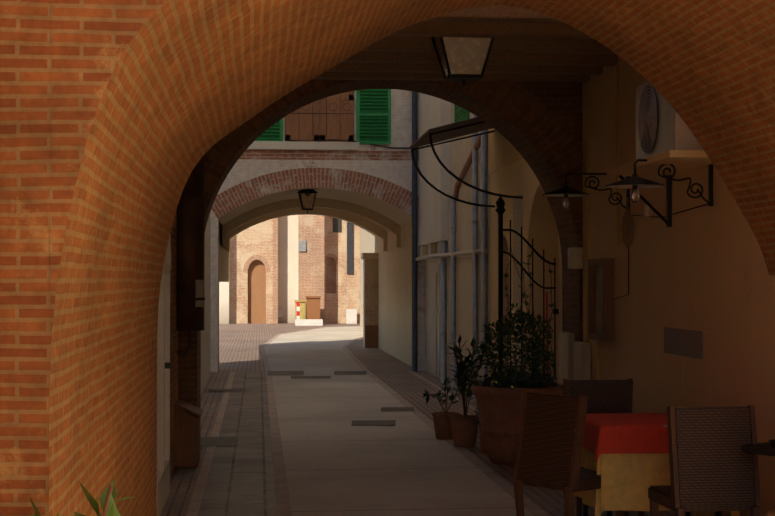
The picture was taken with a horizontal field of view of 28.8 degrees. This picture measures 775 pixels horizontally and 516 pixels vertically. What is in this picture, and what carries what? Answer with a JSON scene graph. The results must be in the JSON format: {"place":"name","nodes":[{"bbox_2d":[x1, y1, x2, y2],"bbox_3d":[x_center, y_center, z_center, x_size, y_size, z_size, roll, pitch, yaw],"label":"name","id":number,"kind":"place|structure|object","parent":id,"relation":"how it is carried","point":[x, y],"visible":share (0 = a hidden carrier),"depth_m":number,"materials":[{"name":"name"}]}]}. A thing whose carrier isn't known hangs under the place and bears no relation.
{"place":"outdoors","nodes":[
{"label":"outdoors","id":0,"kind":"place"},
{"bbox_2d":[29,479,135,515],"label":"plant","id":1,"kind":"object","parent":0,"point":[112,509],"visible":0.96,"depth_m":3.69,"materials":[{"name":"green plant"}]},
{"bbox_2d":[170,209,177,475],"bbox_3d":[-8.394,-3.482,10.529,13.500,10.500,5.100,0,-1,-5],"label":"door frame","id":2,"kind":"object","parent":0,"point":[173,341],"depth_m":12.82,"materials":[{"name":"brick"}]},
{"bbox_2d":[176,154,205,353],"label":"wall","id":3,"kind":"structure","parent":2,"relation":"attached to","point":[190,239],"depth_m":13.28,"materials":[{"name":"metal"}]},
{"bbox_2d":[195,280,203,306],"bbox_3d":[-1.659,0.313,13.328,0.009,0.240,0.105,-1,-1,35],"label":"wall box","id":4,"kind":"object","parent":3,"relation":"attached to","point":[199,290],"visible":1,"depth_m":13.32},
{"bbox_2d":[201,211,210,392],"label":"wall","id":5,"kind":"structure","parent":0,"point":[205,354],"depth_m":23.83,"materials":[{"name":"paint"}]},
{"bbox_2d":[219,221,228,281],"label":"wall","id":6,"kind":"structure","parent":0,"point":[223,265],"depth_m":30.94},
{"bbox_2d":[278,215,298,322],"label":"pilaster","id":7,"kind":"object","parent":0,"point":[287,261],"depth_m":58.18,"materials":[{"name":"paint"}]},
{"bbox_2d":[294,300,305,318],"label":"bin","id":8,"kind":"object","parent":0,"point":[302,309],"visible":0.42,"depth_m":56.42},
{"bbox_2d":[300,193,314,208],"bbox_3d":[-1.453,-1.027,27.345,0.300,0.300,0.300,0,-1,-5],"label":"lantern glass","id":9,"kind":"object","parent":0,"point":[307,202],"visible":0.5,"depth_m":27.23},
{"bbox_2d":[285,91,353,141],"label":"wooden shutters","id":10,"kind":"object","parent":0,"point":[306,127],"visible":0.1,"depth_m":26.91,"materials":[{"name":"wood"}]},
{"bbox_2d":[285,97,353,140],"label":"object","id":11,"kind":"object","parent":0,"point":[326,113],"visible":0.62,"depth_m":26.86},
{"bbox_2d":[326,257,335,292],"bbox_3d":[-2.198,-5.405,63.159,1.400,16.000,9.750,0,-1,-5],"label":"niche","id":12,"kind":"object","parent":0,"point":[330,275],"depth_m":58.17,"materials":[{"name":"brick"}]},
{"bbox_2d":[346,309,356,323],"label":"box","id":13,"kind":"object","parent":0,"point":[351,316],"visible":1,"depth_m":57.46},
{"bbox_2d":[160,323,693,515],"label":"ground","id":14,"kind":"structure","parent":0,"point":[240,345],"depth_m":22.62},
{"bbox_2d":[157,235,170,515],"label":"door","id":15,"kind":"structure","parent":14,"relation":"on","point":[163,414],"depth_m":10.77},
{"bbox_2d":[175,399,202,466],"bbox_3d":[-1.785,1.520,13.274,0.290,0.585,0.540,0,-1,-5],"label":"wooden box","id":16,"kind":"object","parent":14,"relation":"on","point":[187,434],"visible":0.61,"depth_m":13.03,"materials":[{"name":"brown wood"}]},
{"bbox_2d":[186,372,234,515],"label":"paving strip","id":17,"kind":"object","parent":14,"relation":"on","point":[196,500],"depth_m":13.22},
{"bbox_2d":[200,437,235,445],"bbox_3d":[-1.805,1.827,15.019,0.582,0.001,0.839,0,-1,-5],"label":"grate","id":18,"kind":"object","parent":14,"relation":"on","point":[217,441],"visible":0.6,"depth_m":15.01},
{"bbox_2d":[198,372,276,515],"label":"sidewalk","id":19,"kind":"structure","parent":14,"relation":"on","point":[240,481],"depth_m":13.48,"materials":[{"name":"stone"}]},
{"bbox_2d":[229,219,272,323],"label":"brick wall","id":20,"kind":"structure","parent":14,"relation":"on","point":[248,243],"depth_m":57.65,"materials":[{"name":"brick"}]},
{"bbox_2d":[248,260,265,322],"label":"door","id":21,"kind":"structure","parent":20,"relation":"attached to","point":[256,291],"depth_m":57.87,"materials":[{"name":"brown wood"}]},
{"bbox_2d":[243,255,270,272],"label":"brick door arch","id":22,"kind":"structure","parent":20,"relation":"attached to","point":[253,258],"depth_m":57.69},
{"bbox_2d":[273,218,277,323],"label":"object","id":23,"kind":"object","parent":14,"relation":"on","point":[275,270],"visible":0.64,"depth_m":57.59,"materials":[{"name":"paint"}]},
{"bbox_2d":[260,326,346,515],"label":"strip","id":24,"kind":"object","parent":14,"relation":"on","point":[283,505],"depth_m":14.16,"materials":[{"name":"stone"}]},
{"bbox_2d":[295,319,322,325],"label":"white block","id":25,"kind":"object","parent":14,"relation":"on","point":[308,322],"visible":1,"depth_m":54.93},
{"bbox_2d":[298,215,323,323],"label":"brick wall","id":26,"kind":"structure","parent":14,"relation":"on","point":[311,261],"depth_m":57.07,"materials":[{"name":"brick"}]},
{"bbox_2d":[306,296,320,318],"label":"bin","id":27,"kind":"object","parent":14,"relation":"on","point":[312,307],"visible":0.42,"depth_m":55.99,"materials":[{"name":"brown"}]},
{"bbox_2d":[210,89,424,371],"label":"building wall","id":28,"kind":"structure","parent":14,"relation":"on","point":[398,172],"depth_m":27.02,"materials":[{"name":"paint"}]},
{"bbox_2d":[247,141,358,149],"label":"sill","id":29,"kind":"structure","parent":28,"relation":"attached to","point":[292,145],"depth_m":26.85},
{"bbox_2d":[219,191,411,252],"bbox_3d":[-1.580,-6.038,32.431,3.800,11.700,9.100,0,-1,-5],"label":"vault","id":30,"kind":"object","parent":28,"relation":"attached to","point":[403,222],"visible":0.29,"depth_m":29.15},
{"bbox_2d":[226,208,387,250],"bbox_3d":[-1.773,-0.697,33.435,3.600,1.050,0.300,0,-1,-5],"label":"rib","id":31,"kind":"object","parent":30,"relation":"attached to","point":[375,229],"visible":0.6,"depth_m":33.33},
{"bbox_2d":[222,198,400,246],"bbox_3d":[-1.501,-0.747,30.247,3.600,1.050,0.300,0,-1,-5],"label":"rib","id":32,"kind":"object","parent":30,"relation":"attached to","point":[390,225],"visible":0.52,"depth_m":30.12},
{"bbox_2d":[212,168,418,218],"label":"brick arch","id":33,"kind":"structure","parent":28,"relation":"attached to","point":[238,195],"depth_m":26.91,"materials":[{"name":"brick"}]},
{"bbox_2d":[255,89,390,143],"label":"window shutters","id":34,"kind":"object","parent":28,"relation":"attached to","point":[359,112],"visible":0.29,"depth_m":26.98,"materials":[{"name":"wood"}]},
{"bbox_2d":[360,91,387,140],"bbox_3d":[-0.249,-2.883,27.021,0.600,1.660,0.004,0,-1,-5],"label":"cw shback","id":35,"kind":"object","parent":34,"relation":"attached to","point":[374,116],"depth_m":27.02,"materials":[{"name":"green"}]},
{"bbox_2d":[239,150,418,160],"bbox_3d":[-1.714,-1.840,26.881,4.800,0.170,0.004,0,-1,-5],"label":"band","id":36,"kind":"object","parent":28,"relation":"attached to","point":[321,155],"visible":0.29,"depth_m":26.93,"materials":[{"name":"brick"}]},
{"bbox_2d":[324,293,359,322],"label":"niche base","id":37,"kind":"object","parent":14,"relation":"on","point":[336,305],"visible":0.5,"depth_m":57.93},
{"bbox_2d":[324,216,359,292],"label":"niche wall","id":38,"kind":"structure","parent":14,"relation":"on","point":[335,243],"depth_m":57.97,"materials":[{"name":"brick"}]},
{"bbox_2d":[347,222,352,273],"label":"panel","id":39,"kind":"object","parent":38,"relation":"attached to","point":[349,248],"visible":0.79,"depth_m":57.95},
{"bbox_2d":[360,228,374,331],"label":"wall","id":40,"kind":"structure","parent":14,"relation":"on","point":[367,242],"depth_m":47.77,"materials":[{"name":"paint"}]},
{"bbox_2d":[363,259,377,347],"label":"vault pillar","id":41,"kind":"structure","parent":14,"relation":"on","point":[370,291],"depth_m":36.39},
{"bbox_2d":[178,80,582,420],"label":"arch","id":42,"kind":"structure","parent":14,"relation":"on","point":[561,102],"depth_m":14.03,"materials":[{"name":"brick"}]},
{"bbox_2d":[0,0,774,515],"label":"arch","id":43,"kind":"structure","parent":14,"relation":"on","point":[118,118],"depth_m":5.43,"materials":[{"name":"brick"}]},
{"bbox_2d":[378,244,411,366],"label":"wall","id":44,"kind":"structure","parent":14,"relation":"on","point":[395,302],"depth_m":31.61,"materials":[{"name":"paint"}]},
{"bbox_2d":[264,326,533,515],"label":"strip","id":45,"kind":"object","parent":14,"relation":"on","point":[443,478],"visible":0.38,"depth_m":14.28,"materials":[{"name":"stone"}]},
{"bbox_2d":[351,420,395,425],"bbox_3d":[-0.151,1.858,16.986,0.552,0.001,0.623,0,-1,-5],"label":"grate","id":46,"kind":"object","parent":45,"relation":"on","point":[370,422],"visible":1,"depth_m":17.03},
{"bbox_2d":[513,391,623,515],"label":"chair","id":47,"kind":"object","parent":45,"relation":"on","point":[578,440],"visible":0.81,"depth_m":8.71,"materials":[{"name":"brown wood"}]},
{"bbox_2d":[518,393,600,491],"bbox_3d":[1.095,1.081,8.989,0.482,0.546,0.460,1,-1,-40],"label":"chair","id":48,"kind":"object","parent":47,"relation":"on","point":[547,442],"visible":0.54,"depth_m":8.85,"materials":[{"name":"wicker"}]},
{"bbox_2d":[412,91,417,371],"bbox_3d":[0.487,-1.973,26.973,0.104,8.000,0.104,0,-1,18],"label":"drainpipe","id":49,"kind":"object","parent":14,"relation":"on","point":[414,261],"visible":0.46,"depth_m":26.91,"materials":[{"name":"metal"}]},
{"bbox_2d":[440,241,446,382],"bbox_3d":[0.884,-2.022,23.846,0.094,8.000,0.094,0,-1,-27],"label":"drainpipe","id":50,"kind":"object","parent":14,"relation":"on","point":[443,331],"visible":0.44,"depth_m":23.77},
{"bbox_2d":[342,337,548,515],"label":"strip","id":51,"kind":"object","parent":14,"relation":"on","point":[529,505],"depth_m":13.83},
{"bbox_2d":[432,412,459,439],"bbox_3d":[0.593,1.709,15.331,0.288,0.270,0.288,0,-1,-5],"label":"pot","id":52,"kind":"object","parent":51,"relation":"on","point":[442,426],"visible":0.81,"depth_m":15.23,"materials":[{"name":"brown ceramic"}]},
{"bbox_2d":[426,379,458,413],"bbox_3d":[0.588,1.423,15.390,0.399,0.350,0.296,0,-1,-5],"label":"plant stem","id":53,"kind":"object","parent":52,"relation":"in","point":[445,411],"visible":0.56,"depth_m":15.34,"materials":[{"name":"plant"}]},
{"bbox_2d":[422,377,461,404],"bbox_3d":[0.597,1.360,15.394,0.527,0.298,0.401,0,-1,-5],"label":"plant","id":54,"kind":"object","parent":53,"relation":"attached to","point":[444,389],"visible":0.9,"depth_m":15.34,"materials":[{"name":"green plant"}]},
{"bbox_2d":[450,195,456,388],"bbox_3d":[0.992,0.509,22.661,0.085,2.900,0.085,0,-1,18],"label":"drainpipe","id":55,"kind":"object","parent":14,"relation":"on","point":[453,333],"visible":0.83,"depth_m":22.63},
{"bbox_2d":[449,414,479,447],"bbox_3d":[0.752,1.683,14.642,0.309,0.300,0.309,0,-1,-5],"label":"pot","id":56,"kind":"object","parent":14,"relation":"on","point":[464,431],"visible":0.9,"depth_m":14.54,"materials":[{"name":"brown ceramic"}]},
{"bbox_2d":[454,343,487,416],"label":"plant stems","id":57,"kind":"object","parent":56,"relation":"in","point":[465,410],"visible":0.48,"depth_m":14.64,"materials":[{"name":"plant"}]},
{"bbox_2d":[444,333,493,399],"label":"plant leaves","id":58,"kind":"object","parent":57,"relation":"attached to","point":[461,384],"visible":0.92,"depth_m":14.63,"materials":[{"name":"green plant"}]},
{"bbox_2d":[472,114,478,400],"bbox_3d":[1.188,-2.076,20.410,0.085,8.000,0.085,0,-1,18],"label":"drainpipe","id":59,"kind":"object","parent":14,"relation":"on","point":[475,221],"visible":0.48,"depth_m":20.35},
{"bbox_2d":[415,248,488,260],"bbox_3d":[0.901,-0.042,23.214,0.180,0.090,7.500,0,-1,-5],"label":"conduit","id":60,"kind":"object","parent":59,"relation":"attached to","point":[461,253],"visible":0.9,"depth_m":22.73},
{"bbox_2d":[454,132,480,200],"bbox_3d":[1.165,-3.477,20.975,0.094,5.182,3.577,0,-1,-4],"label":"copper downpipe","id":61,"kind":"object","parent":59,"relation":"attached to","point":[468,163],"visible":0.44,"depth_m":21.40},
{"bbox_2d":[480,130,487,380],"bbox_3d":[1.256,-2.090,19.562,0.094,8.000,0.094,0,-1,-27],"label":"drainpipe","id":62,"kind":"object","parent":14,"relation":"on","point":[484,230],"visible":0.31,"depth_m":19.50,"materials":[{"name":"metal"}]},
{"bbox_2d":[491,161,517,382],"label":"wall","id":63,"kind":"structure","parent":14,"relation":"on","point":[504,180],"depth_m":18.67,"materials":[{"name":"paint"}]},
{"bbox_2d":[503,253,509,375],"bbox_3d":[1.468,0.792,18.381,0.020,1.700,0.800,0,-1,-5],"label":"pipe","id":64,"kind":"object","parent":63,"relation":"attached to","point":[505,265],"visible":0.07,"depth_m":18.50,"materials":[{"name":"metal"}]},
{"bbox_2d":[471,382,562,464],"bbox_3d":[1.158,1.474,13.425,0.834,0.680,0.834,0,-1,-5],"label":"flower pot","id":65,"kind":"object","parent":14,"relation":"on","point":[499,410],"visible":0.54,"depth_m":13.15,"materials":[{"name":"brown ceramic"}]},
{"bbox_2d":[469,368,562,388],"bbox_3d":[1.145,1.116,13.420,0.820,0.268,0.820,0,-1,-5],"label":"boxwood","id":66,"kind":"object","parent":65,"relation":"on","point":[503,385],"visible":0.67,"depth_m":13.30,"materials":[{"name":"green plant"}]},
{"bbox_2d":[476,302,557,387],"bbox_3d":[1.157,0.814,13.442,0.660,0.854,0.670,-1,-1,31],"label":"shrub","id":67,"kind":"object","parent":65,"relation":"in","point":[506,330],"visible":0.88,"depth_m":13.36,"materials":[{"name":"green plant"}]},
{"bbox_2d":[495,195,558,382],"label":"gate","id":68,"kind":"structure","parent":14,"relation":"on","point":[500,210],"depth_m":15.01,"materials":[{"name":"metal"}]},
{"bbox_2d":[505,247,553,373],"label":"plant stems","id":69,"kind":"object","parent":68,"relation":"attached to","point":[530,297],"visible":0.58,"depth_m":15.02,"materials":[{"name":"plant"}]},
{"bbox_2d":[504,255,554,368],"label":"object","id":70,"kind":"object","parent":68,"relation":"attached to","point":[525,295],"visible":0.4,"depth_m":15.02,"materials":[{"name":"green plant"}]},
{"bbox_2d":[409,371,659,515],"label":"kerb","id":71,"kind":"structure","parent":14,"relation":"on","point":[473,408],"depth_m":22.09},
{"bbox_2d":[518,158,561,394],"bbox_3d":[1.817,0.356,16.059,0.400,3.000,2.700,0,-1,-5],"label":"alcove","id":72,"kind":"object","parent":14,"relation":"on","point":[540,226],"visible":0.29,"depth_m":16.79},
{"bbox_2d":[513,194,522,378],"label":"wall","id":73,"kind":"structure","parent":72,"relation":"attached to","point":[517,214],"depth_m":17.39,"materials":[{"name":"paint"}]},
{"bbox_2d":[563,378,643,515],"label":"chair","id":74,"kind":"object","parent":14,"relation":"on","point":[579,499],"visible":0.1,"depth_m":10.21,"materials":[{"name":"brown wood"}]},
{"bbox_2d":[568,380,628,413],"bbox_3d":[1.443,1.099,10.094,0.460,0.546,0.482,0,-1,-5],"label":"chair","id":75,"kind":"object","parent":74,"relation":"on","point":[607,396],"visible":0.17,"depth_m":10.23,"materials":[{"name":"wicker"}]},
{"bbox_2d":[648,405,760,515],"bbox_3d":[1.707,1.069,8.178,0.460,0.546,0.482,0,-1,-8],"label":"chair","id":76,"kind":"object","parent":14,"relation":"on","point":[715,466],"visible":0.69,"depth_m":7.98,"materials":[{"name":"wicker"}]},
{"bbox_2d":[741,439,774,455],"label":"side table","id":77,"kind":"object","parent":14,"relation":"on","point":[766,448],"visible":0.98,"depth_m":7.80,"materials":[{"name":"black"}]},
{"bbox_2d":[425,173,490,395],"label":"wall","id":78,"kind":"structure","parent":0,"point":[464,273],"depth_m":22.32,"materials":[{"name":"paint"}]},
{"bbox_2d":[430,273,436,373],"bbox_3d":[0.782,1.107,25.695,0.020,1.700,0.900,0,-1,-5],"label":"door","id":79,"kind":"structure","parent":78,"relation":"attached to","point":[433,322],"depth_m":25.59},
{"bbox_2d":[419,93,450,245],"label":"wall","id":80,"kind":"structure","parent":78,"relation":"on","point":[434,112],"depth_m":24.75,"materials":[{"name":"paint"}]},
{"bbox_2d":[439,263,446,378],"bbox_3d":[0.892,1.011,24.351,0.030,1.850,0.800,0,-1,-5],"label":"door","id":81,"kind":"structure","parent":78,"relation":"attached to","point":[440,320],"depth_m":24.52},
{"bbox_2d":[478,228,488,378],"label":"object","id":82,"kind":"object","parent":78,"relation":"attached to","point":[479,290],"visible":0.14,"depth_m":20.37,"materials":[{"name":"paint"}]},
{"bbox_2d":[451,103,480,191],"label":"wall","id":83,"kind":"structure","parent":0,"point":[461,149],"depth_m":22.53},
{"bbox_2d":[454,104,468,122],"bbox_3d":[1.099,-2.471,22.315,0.035,1.050,1.400,0,-1,-5],"label":"shutter","id":84,"kind":"object","parent":83,"relation":"attached to","point":[460,113],"visible":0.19,"depth_m":22.39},
{"bbox_2d":[488,128,522,173],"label":"wall","id":85,"kind":"structure","parent":0,"point":[503,152],"depth_m":18.63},
{"bbox_2d":[411,121,522,206],"bbox_3d":[0.908,-1.139,17.912,1.066,0.974,2.032,0,-1,-5],"label":"frame","id":86,"kind":"object","parent":85,"relation":"attached to","point":[431,145],"visible":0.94,"depth_m":16.94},
{"bbox_2d":[408,117,492,149],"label":"canopy roof","id":87,"kind":"structure","parent":86,"relation":"attached to","point":[423,140],"depth_m":17.95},
{"bbox_2d":[582,56,774,515],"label":"wall","id":88,"kind":"structure","parent":0,"point":[704,269],"depth_m":10.73,"materials":[{"name":"paint"}]},
{"bbox_2d":[558,332,574,384],"bbox_3d":[1.715,0.958,14.309,0.100,0.500,0.450,0,-1,-5],"label":"electrical box","id":89,"kind":"object","parent":88,"relation":"attached to","point":[566,340],"visible":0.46,"depth_m":14.19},
{"bbox_2d":[568,247,583,268],"bbox_3d":[1.739,0.002,13.930,0.120,0.200,0.180,0,-1,-5],"label":"electrical box","id":90,"kind":"object","parent":88,"relation":"attached to","point":[575,257],"visible":0.98,"depth_m":13.84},
{"bbox_2d":[573,342,590,379],"bbox_3d":[1.774,1.019,13.736,0.080,0.500,0.400,0,-1,-5],"label":"electrical box","id":91,"kind":"object","parent":88,"relation":"attached to","point":[581,360],"visible":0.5,"depth_m":13.57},
{"bbox_2d":[542,173,629,209],"bbox_3d":[1.577,-0.542,12.066,0.688,0.330,0.390,0,-1,15],"label":"lamp","id":92,"kind":"object","parent":88,"relation":"attached to","point":[565,190],"visible":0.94,"depth_m":12.12,"materials":[{"name":"metal"}]},
{"bbox_2d":[586,144,588,342],"bbox_3d":[1.807,-0.128,13.606,0.028,1.810,0.028,0,-1,-27],"label":"pipe","id":93,"kind":"object","parent":88,"relation":"attached to","point":[587,209],"visible":0.61,"depth_m":13.60,"materials":[{"name":"metal"}]},
{"bbox_2d":[588,258,614,341],"bbox_3d":[1.836,0.357,12.959,0.090,0.700,0.620,0,-1,-5],"label":"display case","id":94,"kind":"object","parent":88,"relation":"attached to","point":[608,287],"visible":0.96,"depth_m":12.66,"materials":[{"name":"brown wood"}]},
{"bbox_2d":[596,266,602,332],"bbox_3d":[1.863,0.357,12.961,0.036,0.580,0.500,0,-1,-5],"label":"panel","id":95,"kind":"object","parent":94,"relation":"attached to","point":[599,314],"visible":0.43,"depth_m":13.06,"materials":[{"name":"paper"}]},
{"bbox_2d":[622,207,633,247],"bbox_3d":[1.926,-0.242,12.093,0.020,0.330,0.320,0,-1,-5],"label":"wall plaque","id":96,"kind":"object","parent":88,"relation":"attached to","point":[627,228],"visible":0.97,"depth_m":12.05,"materials":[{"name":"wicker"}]},
{"bbox_2d":[605,159,712,205],"bbox_3d":[1.767,-0.507,9.843,0.688,0.330,0.390,0,-1,15],"label":"lamp","id":97,"kind":"object","parent":88,"relation":"attached to","point":[634,180],"visible":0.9,"depth_m":9.90,"materials":[{"name":"metal"}]},
{"bbox_2d":[607,150,712,176],"bbox_3d":[1.897,-0.634,10.209,0.440,0.045,1.700,0,-1,-5],"label":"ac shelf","id":98,"kind":"object","parent":88,"relation":"attached to","point":[683,160],"visible":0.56,"depth_m":9.93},
{"bbox_2d":[636,81,675,159],"bbox_3d":[1.950,-0.943,10.118,0.330,0.550,1.000,0,-1,-5],"label":"air conditioner","id":99,"kind":"object","parent":98,"relation":"on","point":[665,141],"visible":0.19,"depth_m":9.91,"materials":[{"name":"metal"}]},
{"bbox_2d":[638,84,656,153],"bbox_3d":[1.762,-0.941,10.223,0.012,0.474,0.474,0,-1,-5],"label":"fan grille","id":100,"kind":"object","parent":99,"relation":"attached to","point":[646,120],"visible":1,"depth_m":10.21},
{"bbox_2d":[642,84,657,153],"bbox_3d":[1.774,-0.941,10.223,0.001,0.470,0.470,0,-1,-5],"label":"fan","id":101,"kind":"object","parent":99,"relation":"attached to","point":[648,86],"visible":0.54,"depth_m":10.21},
{"bbox_2d":[676,112,703,149],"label":"wall","id":102,"kind":"structure","parent":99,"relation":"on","point":[686,139],"depth_m":9.61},
{"bbox_2d":[666,175,671,226],"bbox_3d":[2.041,-0.413,10.926,0.030,0.375,0.050,0,-1,-5],"label":"wall bracket","id":103,"kind":"object","parent":88,"relation":"attached to","point":[668,200],"visible":1,"depth_m":10.90,"materials":[{"name":"metal"}]},
{"bbox_2d":[664,327,702,359],"bbox_3d":[2.079,0.595,10.612,0.006,0.190,0.970,0,-1,-5],"label":"wall plaque","id":104,"kind":"object","parent":88,"relation":"attached to","point":[683,342],"visible":0.93,"depth_m":10.58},
{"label":"ceiling boards","id":105,"kind":"object","parent":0,"visible":0},
{"bbox_2d":[312,72,589,82],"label":"beam","id":106,"kind":"structure","parent":105,"relation":"attached to","point":[440,77],"depth_m":13.52,"materials":[{"name":"brown wood"}]},
{"bbox_2d":[431,37,493,85],"bbox_3d":[0.582,-1.596,11.517,0.540,0.560,0.540,0,-1,-5],"label":"lantern frame","id":107,"kind":"object","parent":105,"relation":"hanging from","point":[463,78],"visible":0.33,"depth_m":11.39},
{"bbox_2d":[433,37,490,76],"bbox_3d":[0.582,-1.576,11.517,0.460,0.400,0.460,0,-1,-5],"label":"lantern glass","id":108,"kind":"object","parent":107,"relation":"attached to","point":[466,55],"visible":0.4,"depth_m":11.36,"materials":[{"name":"glass"}]},
{"bbox_2d":[325,63,602,74],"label":"beam","id":109,"kind":"structure","parent":105,"relation":"attached to","point":[489,69],"depth_m":13.03,"materials":[{"name":"brown wood"}]},
{"bbox_2d":[341,52,617,65],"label":"beam","id":110,"kind":"structure","parent":105,"relation":"attached to","point":[493,59],"depth_m":12.49,"materials":[{"name":"brown wood"}]},
{"bbox_2d":[359,36,616,54],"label":"beam","id":111,"kind":"structure","parent":105,"relation":"attached to","point":[508,45],"depth_m":11.86,"materials":[{"name":"brown wood"}]},
{"bbox_2d":[388,21,592,38],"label":"beam","id":112,"kind":"structure","parent":105,"relation":"attached to","point":[493,30],"depth_m":11.08,"materials":[{"name":"brown wood"}]},
{"bbox_2d":[425,6,562,22],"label":"beam","id":113,"kind":"structure","parent":105,"relation":"attached to","point":[497,14],"depth_m":10.40,"materials":[{"name":"brown wood"}]},
{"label":"building","id":114,"kind":"object","parent":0,"visible":0},
{"bbox_2d":[219,282,228,323],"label":"wall","id":115,"kind":"structure","parent":114,"relation":"on","point":[223,302],"depth_m":57.16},
{"bbox_3d":[1.613,1.014,9.276,0.750,0.030,0.750,0,-1,-5],"label":"tabletop","id":116,"kind":"object","parent":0,"visible":0},
{"bbox_2d":[573,447,738,515],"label":"cloth","id":117,"kind":"object","parent":116,"relation":"on","point":[628,481],"visible":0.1,"depth_m":8.85,"materials":[{"name":"fabric"}]},
{"bbox_2d":[583,413,668,463],"bbox_3d":[1.613,1.103,9.274,0.864,0.228,0.864,0,-1,-5],"label":"cloth","id":118,"kind":"object","parent":117,"relation":"on","point":[618,433],"visible":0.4,"depth_m":8.86,"materials":[{"name":"fabric"}]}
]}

